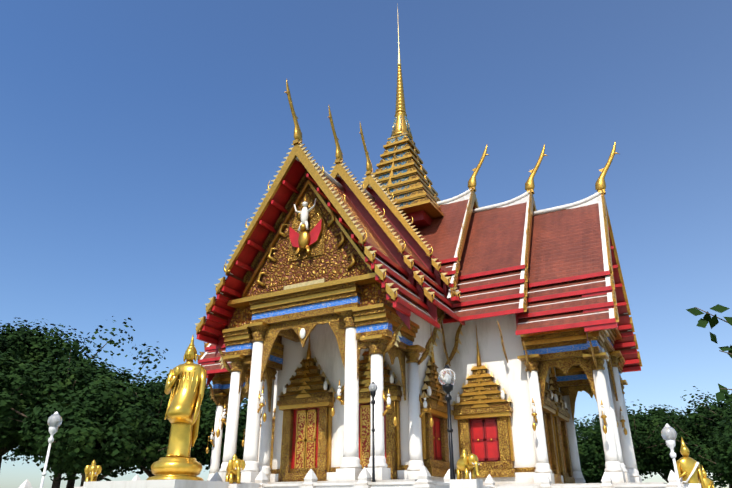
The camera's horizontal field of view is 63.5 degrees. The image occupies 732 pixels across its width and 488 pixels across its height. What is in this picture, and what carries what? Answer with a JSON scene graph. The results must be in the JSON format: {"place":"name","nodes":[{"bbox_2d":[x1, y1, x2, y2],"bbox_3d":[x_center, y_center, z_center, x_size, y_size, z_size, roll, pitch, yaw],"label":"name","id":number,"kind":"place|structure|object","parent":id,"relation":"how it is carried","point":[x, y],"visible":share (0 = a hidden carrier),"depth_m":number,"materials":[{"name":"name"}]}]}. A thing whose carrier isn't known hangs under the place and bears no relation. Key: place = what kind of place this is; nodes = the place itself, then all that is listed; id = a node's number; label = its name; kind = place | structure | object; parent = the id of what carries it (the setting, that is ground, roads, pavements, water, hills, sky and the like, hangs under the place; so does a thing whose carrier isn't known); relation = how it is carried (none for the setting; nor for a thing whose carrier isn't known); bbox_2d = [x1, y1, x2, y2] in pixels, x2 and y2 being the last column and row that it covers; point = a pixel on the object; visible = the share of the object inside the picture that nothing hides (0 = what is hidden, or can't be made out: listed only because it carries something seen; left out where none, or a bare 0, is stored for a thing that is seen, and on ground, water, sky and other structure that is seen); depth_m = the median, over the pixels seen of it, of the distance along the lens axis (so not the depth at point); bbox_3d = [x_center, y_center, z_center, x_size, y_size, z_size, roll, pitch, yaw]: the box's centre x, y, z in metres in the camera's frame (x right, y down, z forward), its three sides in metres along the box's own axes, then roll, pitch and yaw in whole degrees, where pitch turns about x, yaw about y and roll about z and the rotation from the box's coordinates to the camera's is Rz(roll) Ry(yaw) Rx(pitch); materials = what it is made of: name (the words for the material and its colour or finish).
{"place":"outdoors","nodes":[
{"label":"outdoors","id":0,"kind":"place"},
{"bbox_2d":[0,0,731,487],"label":"sky","id":1,"kind":"structure","parent":0,"point":[140,140],"materials":[{"name":"blue"}]},
{"bbox_2d":[195,3,666,485],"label":"temple","id":2,"kind":"structure","parent":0,"point":[394,278],"depth_m":22.99,"materials":[{"name":"paint"}]},
{"label":"ground","id":3,"kind":"structure","parent":0,"visible":0},
{"bbox_2d":[0,348,57,449],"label":"tree","id":4,"kind":"object","parent":3,"relation":"on","point":[7,375],"visible":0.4,"depth_m":29.55,"materials":[{"name":"green plant"}]},
{"bbox_2d":[40,411,61,487],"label":"lamp post","id":5,"kind":"object","parent":3,"relation":"on","point":[54,421],"visible":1,"depth_m":14.56,"materials":[{"name":"white metal"}]},
{"bbox_2d":[0,316,143,468],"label":"tree","id":6,"kind":"object","parent":3,"relation":"on","point":[26,344],"visible":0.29,"depth_m":35.98,"materials":[{"name":"green plant"}]},
{"bbox_2d":[2,364,144,486],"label":"tree","id":7,"kind":"object","parent":3,"relation":"on","point":[27,459],"visible":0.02,"depth_m":47.76,"materials":[{"name":"green plant"}]},
{"bbox_2d":[0,334,160,487],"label":"tree","id":8,"kind":"object","parent":3,"relation":"on","point":[68,376],"visible":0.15,"depth_m":30.96,"materials":[{"name":"green plant"}]},
{"bbox_2d":[0,370,168,480],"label":"tree","id":9,"kind":"object","parent":3,"relation":"on","point":[108,427],"visible":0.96,"depth_m":26.39,"materials":[{"name":"green plant"}]},
{"bbox_2d":[11,341,168,487],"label":"tree","id":10,"kind":"object","parent":3,"relation":"on","point":[70,483],"visible":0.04,"depth_m":40.52,"materials":[{"name":"green plant"}]},
{"bbox_2d":[118,367,247,476],"bbox_3d":[-12.281,12.279,34.889,11.373,9.058,9.287,-6,-25,14],"label":"tree","id":11,"kind":"object","parent":3,"relation":"on","point":[207,411],"visible":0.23,"depth_m":33.93,"materials":[{"name":"green plant"}]},
{"bbox_2d":[126,383,242,472],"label":"tree","id":12,"kind":"object","parent":3,"relation":"on","point":[207,389],"depth_m":40.03,"materials":[{"name":"green plant"}]},
{"bbox_2d":[203,408,259,469],"bbox_3d":[-5.951,13.917,37.798,9.931,8.378,9.228,-12,-27,26],"label":"tree","id":13,"kind":"object","parent":3,"relation":"on","point":[242,454],"depth_m":36.94,"materials":[{"name":"green plant"}]},
{"bbox_2d":[19,465,682,487],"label":"boundary wall","id":14,"kind":"structure","parent":3,"relation":"on","point":[365,478],"depth_m":16.98,"materials":[{"name":"paint"}]},
{"bbox_2d":[74,460,101,487],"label":"elephant statue","id":15,"kind":"object","parent":14,"relation":"on","point":[92,471],"visible":0.83,"depth_m":18.86,"materials":[{"name":"gold metal"}]},
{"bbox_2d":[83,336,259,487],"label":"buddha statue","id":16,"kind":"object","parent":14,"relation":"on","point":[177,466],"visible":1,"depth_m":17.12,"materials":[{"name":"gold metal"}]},
{"bbox_2d":[225,453,249,487],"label":"elephant statue","id":17,"kind":"object","parent":14,"relation":"on","point":[235,466],"visible":1,"depth_m":16.54,"materials":[{"name":"gold metal"}]},
{"bbox_2d":[369,382,377,481],"bbox_3d":[0.209,5.682,16.668,0.260,3.582,0.260,-12,-27,26],"label":"lamp post","id":18,"kind":"object","parent":14,"relation":"on","point":[373,387],"visible":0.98,"depth_m":16.85,"materials":[{"name":"black"}]},
{"bbox_2d":[438,365,455,478],"bbox_3d":[2.055,4.701,14.396,0.460,3.542,0.460,-12,-27,26],"label":"lamp post","id":19,"kind":"object","parent":14,"relation":"on","point":[447,377],"visible":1,"depth_m":14.75,"materials":[{"name":"black metal"}]},
{"bbox_2d":[449,448,482,487],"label":"elephant statue","id":20,"kind":"object","parent":14,"relation":"on","point":[466,463],"visible":1,"depth_m":13.54,"materials":[{"name":"gold metal"}]},
{"bbox_2d":[661,424,680,487],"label":"lamp post","id":21,"kind":"object","parent":14,"relation":"on","point":[668,434],"visible":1,"depth_m":12.96,"materials":[{"name":"white metal"}]},
{"bbox_2d":[676,437,704,487],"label":"statue","id":22,"kind":"object","parent":14,"relation":"on","point":[689,471],"visible":1,"depth_m":14.03,"materials":[{"name":"gold"}]},
{"bbox_2d":[699,466,714,487],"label":"gold statue","id":23,"kind":"object","parent":14,"relation":"on","point":[708,483],"visible":0.73,"depth_m":14.72,"materials":[{"name":"gold metal"}]},
{"bbox_2d":[581,465,602,482],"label":"tree","id":24,"kind":"object","parent":3,"relation":"on","point":[593,479],"visible":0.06,"depth_m":51.25,"materials":[{"name":"green plant"}]},
{"bbox_2d":[574,399,693,481],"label":"tree","id":25,"kind":"object","parent":3,"relation":"on","point":[657,458],"visible":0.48,"depth_m":45.80,"materials":[{"name":"green plant"}]},
{"bbox_2d":[630,404,689,482],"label":"tree","id":26,"kind":"object","parent":3,"relation":"on","point":[650,412],"depth_m":52.80,"materials":[{"name":"green plant"}]},
{"bbox_2d":[652,399,731,487],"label":"tree","id":27,"kind":"object","parent":3,"relation":"on","point":[693,440],"visible":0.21,"depth_m":46.06,"materials":[{"name":"green plant"}]},
{"bbox_2d":[674,386,731,452],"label":"tree","id":28,"kind":"object","parent":3,"relation":"on","point":[727,403],"visible":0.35,"depth_m":45.42,"materials":[{"name":"green plant"}]},
{"bbox_2d":[686,304,731,401],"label":"twig tree","id":29,"kind":"object","parent":3,"relation":"on","point":[723,393],"visible":1,"depth_m":4.78,"materials":[{"name":"green plant"}]},
{"bbox_2d":[688,415,731,487],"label":"tree","id":30,"kind":"object","parent":3,"relation":"on","point":[721,458],"visible":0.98,"depth_m":37.84,"materials":[{"name":"green plant"}]}
]}

